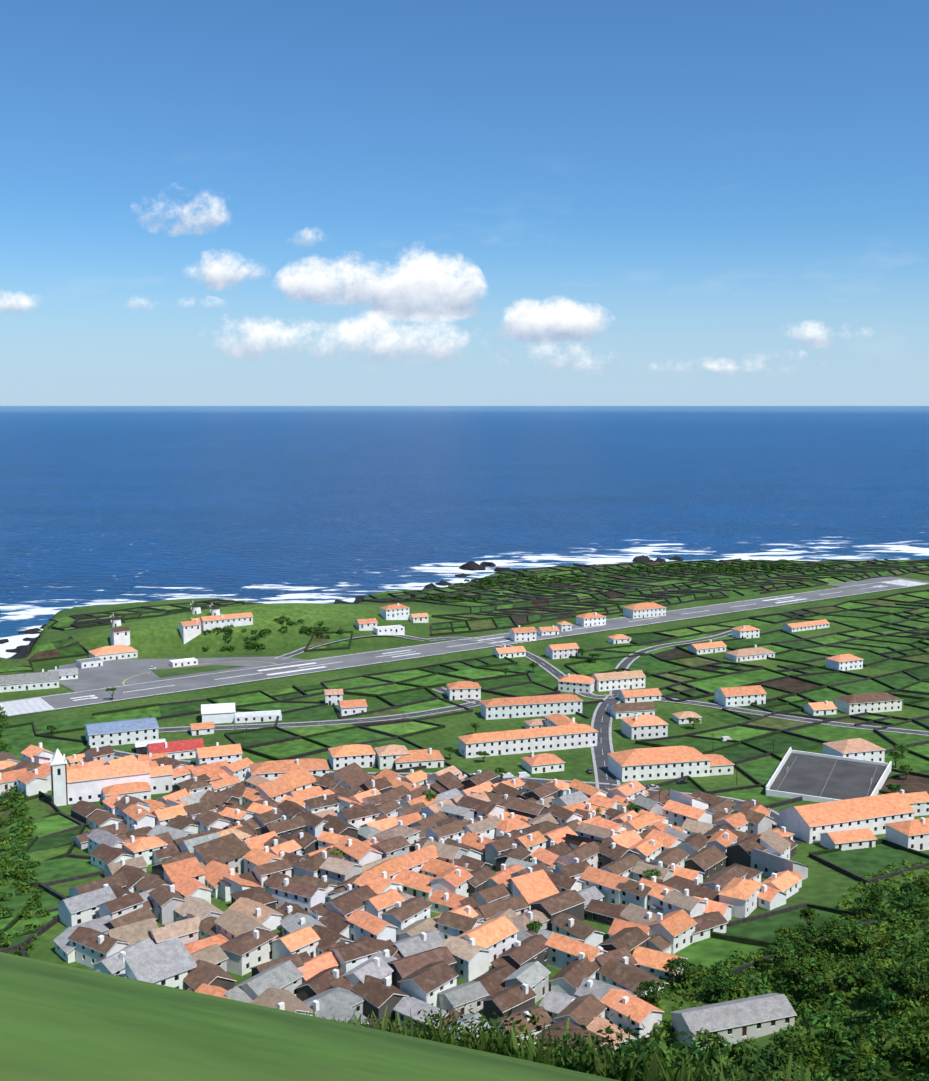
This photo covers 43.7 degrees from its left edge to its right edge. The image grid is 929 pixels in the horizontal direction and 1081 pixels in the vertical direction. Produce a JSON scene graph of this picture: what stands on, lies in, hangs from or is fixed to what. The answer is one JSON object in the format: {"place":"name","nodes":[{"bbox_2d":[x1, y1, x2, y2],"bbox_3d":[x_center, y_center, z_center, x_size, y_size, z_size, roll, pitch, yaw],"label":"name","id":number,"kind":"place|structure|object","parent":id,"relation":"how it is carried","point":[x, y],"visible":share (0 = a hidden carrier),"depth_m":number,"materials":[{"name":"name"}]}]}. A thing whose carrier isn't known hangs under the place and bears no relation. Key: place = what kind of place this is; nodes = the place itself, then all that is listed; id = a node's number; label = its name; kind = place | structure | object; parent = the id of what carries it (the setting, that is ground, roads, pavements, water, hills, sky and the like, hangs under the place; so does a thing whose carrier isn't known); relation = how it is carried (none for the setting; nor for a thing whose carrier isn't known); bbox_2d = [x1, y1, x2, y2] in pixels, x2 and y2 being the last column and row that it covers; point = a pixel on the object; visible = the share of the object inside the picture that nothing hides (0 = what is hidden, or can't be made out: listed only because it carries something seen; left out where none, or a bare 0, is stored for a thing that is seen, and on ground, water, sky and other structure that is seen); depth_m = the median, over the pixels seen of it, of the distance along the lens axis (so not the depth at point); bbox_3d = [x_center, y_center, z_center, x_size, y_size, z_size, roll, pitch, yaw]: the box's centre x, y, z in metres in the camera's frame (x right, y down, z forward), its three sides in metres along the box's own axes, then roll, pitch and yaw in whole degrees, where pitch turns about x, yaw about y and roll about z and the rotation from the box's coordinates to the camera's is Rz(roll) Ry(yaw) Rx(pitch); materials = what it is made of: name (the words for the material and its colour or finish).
{"place":"outdoors","nodes":[
{"label":"outdoors","id":0,"kind":"place"},
{"bbox_2d":[0,406,928,657],"bbox_3d":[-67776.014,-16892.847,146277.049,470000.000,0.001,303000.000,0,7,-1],"label":"sea","id":1,"kind":"structure","parent":0,"point":[103,505],"depth_m":2076.36,"materials":[{"name":"blue liquid"}]},
{"bbox_2d":[0,560,928,1080],"bbox_3d":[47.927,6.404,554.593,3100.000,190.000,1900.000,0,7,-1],"label":"terrain","id":2,"kind":"structure","parent":0,"point":[62,1020],"depth_m":281.92,"materials":[{"name":"green plant"}]},
{"bbox_2d":[110,614,121,626],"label":"windmill","id":3,"kind":"object","parent":2,"relation":"on","point":[116,621],"visible":0.94,"depth_m":726.93,"materials":[{"name":"white paint"}]},
{"bbox_2d":[190,601,200,613],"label":"windmill","id":4,"kind":"object","parent":2,"relation":"on","point":[196,609],"visible":1,"depth_m":737.95,"materials":[{"name":"white paint"}]},
{"bbox_2d":[209,604,219,615],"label":"windmill","id":5,"kind":"object","parent":2,"relation":"on","point":[215,610],"visible":0.9,"depth_m":731.85,"materials":[{"name":"white paint"}]},
{"bbox_2d":[0,555,786,658],"bbox_3d":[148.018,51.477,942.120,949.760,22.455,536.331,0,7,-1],"label":"sea rocks","id":6,"kind":"object","parent":2,"relation":"on","point":[22,651],"visible":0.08,"depth_m":1002.98,"materials":[{"name":"black stone"}]},
{"bbox_2d":[0,603,928,1060],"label":"building walls","id":7,"kind":"structure","parent":2,"relation":"on","point":[480,961],"depth_m":365.20,"materials":[{"name":"white paint"}]},
{"bbox_2d":[5,614,921,1040],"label":"doors","id":8,"kind":"structure","parent":7,"relation":"in","point":[415,840],"depth_m":420.51,"materials":[{"name":"brown wood"}]},
{"bbox_2d":[0,602,928,1052],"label":"buildings","id":9,"kind":"structure","parent":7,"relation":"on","point":[148,958],"depth_m":336.66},
{"bbox_2d":[0,607,928,1049],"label":"building trim","id":10,"kind":"structure","parent":7,"relation":"attached to","point":[454,857],"depth_m":345.70,"materials":[{"name":"white paint"}]},
{"bbox_2d":[4,608,928,1057],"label":"windows","id":11,"kind":"structure","parent":7,"relation":"in","point":[476,814],"depth_m":396.19,"materials":[{"name":"black glass"}]},
{"bbox_2d":[0,560,928,977],"bbox_3d":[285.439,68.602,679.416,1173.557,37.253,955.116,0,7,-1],"label":"field plots","id":12,"kind":"object","parent":2,"relation":"on","point":[862,862],"visible":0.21,"depth_m":582.99,"materials":[{"name":"green plant"}]},
{"bbox_2d":[0,562,928,1080],"bbox_3d":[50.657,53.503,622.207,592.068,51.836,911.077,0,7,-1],"label":"vegetation","id":13,"kind":"object","parent":2,"relation":"on","point":[884,970],"visible":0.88,"depth_m":266.17,"materials":[{"name":"green plant"}]},
{"bbox_2d":[0,558,928,987],"bbox_3d":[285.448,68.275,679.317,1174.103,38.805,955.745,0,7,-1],"label":"stone walls","id":14,"kind":"structure","parent":2,"relation":"on","point":[560,586],"depth_m":669.97,"materials":[{"name":"stone"}]},
{"bbox_2d":[1,576,928,716],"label":"runway","id":15,"kind":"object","parent":2,"relation":"on","point":[113,673],"visible":0.75,"depth_m":665.83,"materials":[{"name":"grey asphalt"}]},
{"bbox_2d":[151,665,244,677],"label":"apron island","id":16,"kind":"structure","parent":15,"relation":"on","point":[163,673],"depth_m":648.03,"materials":[{"name":"green plant"}]},
{"bbox_2d":[122,661,275,684],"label":"taxi line","id":17,"kind":"object","parent":15,"relation":"on","point":[188,665],"visible":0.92,"depth_m":660.66,"materials":[{"name":"yellow paint"}]},
{"bbox_2d":[0,579,927,715],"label":"runway markings","id":18,"kind":"object","parent":15,"relation":"on","point":[25,705],"visible":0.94,"depth_m":650.65,"materials":[{"name":"white paint"}]},
{"bbox_2d":[50,653,928,1077],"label":"tree trunks","id":19,"kind":"object","parent":2,"relation":"on","point":[794,953],"visible":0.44,"depth_m":266.86,"materials":[{"name":"brown plant"}]},
{"bbox_2d":[501,772,514,778],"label":"car","id":20,"kind":"object","parent":2,"relation":"on","point":[508,775],"visible":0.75,"depth_m":455.37,"materials":[{"name":"white paint"}]},
{"bbox_2d":[517,772,529,777],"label":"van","id":21,"kind":"object","parent":2,"relation":"on","point":[522,774],"visible":0.9,"depth_m":456.53,"materials":[{"name":"white paint"}]},
{"bbox_2d":[276,1003,928,1080],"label":"vegetation","id":22,"kind":"object","parent":2,"relation":"on","point":[629,1067],"visible":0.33,"depth_m":13.90,"materials":[{"name":"green plant"}]},
{"bbox_2d":[649,784,659,788],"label":"car","id":23,"kind":"object","parent":2,"relation":"on","point":[652,786],"visible":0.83,"depth_m":440.35,"materials":[{"name":"grey paint"}]},
{"bbox_2d":[677,779,687,783],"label":"car","id":24,"kind":"object","parent":2,"relation":"on","point":[679,781],"visible":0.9,"depth_m":447.47,"materials":[{"name":"grey paint"}]},
{"bbox_2d":[721,736,731,740],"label":"car","id":25,"kind":"object","parent":2,"relation":"on","point":[724,738],"visible":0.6,"depth_m":510.44,"materials":[{"name":"white paint"}]},
{"bbox_2d":[769,753,886,799],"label":"sports court","id":26,"kind":"object","parent":2,"relation":"on","point":[808,775],"depth_m":448.45,"materials":[{"name":"concrete"}]},
{"bbox_2d":[777,755,876,796],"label":"court lines","id":27,"kind":"object","parent":26,"relation":"on","point":[829,776],"visible":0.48,"depth_m":450.83,"materials":[{"name":"grey paint"}]},
{"bbox_2d":[765,747,891,801],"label":"court walls","id":28,"kind":"structure","parent":2,"relation":"on","point":[878,786],"depth_m":443.95,"materials":[{"name":"white paint"}]},
{"bbox_2d":[0,0,928,405],"label":"sky","id":29,"kind":"structure","parent":0,"point":[203,202],"materials":[{"name":"blue"}]},
{"bbox_2d":[114,631,928,841],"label":"roads","id":30,"kind":"structure","parent":0,"point":[601,725],"depth_m":542.22,"materials":[{"name":"grey asphalt"}]},
{"bbox_2d":[114,630,928,841],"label":"kerbs","id":31,"kind":"structure","parent":30,"relation":"on","point":[596,782],"depth_m":548.60,"materials":[{"name":"grey concrete"}]},
{"bbox_2d":[158,638,926,786],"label":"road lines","id":32,"kind":"object","parent":30,"relation":"on","point":[560,676],"visible":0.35,"depth_m":540.47,"materials":[{"name":"white paint"}]}
]}

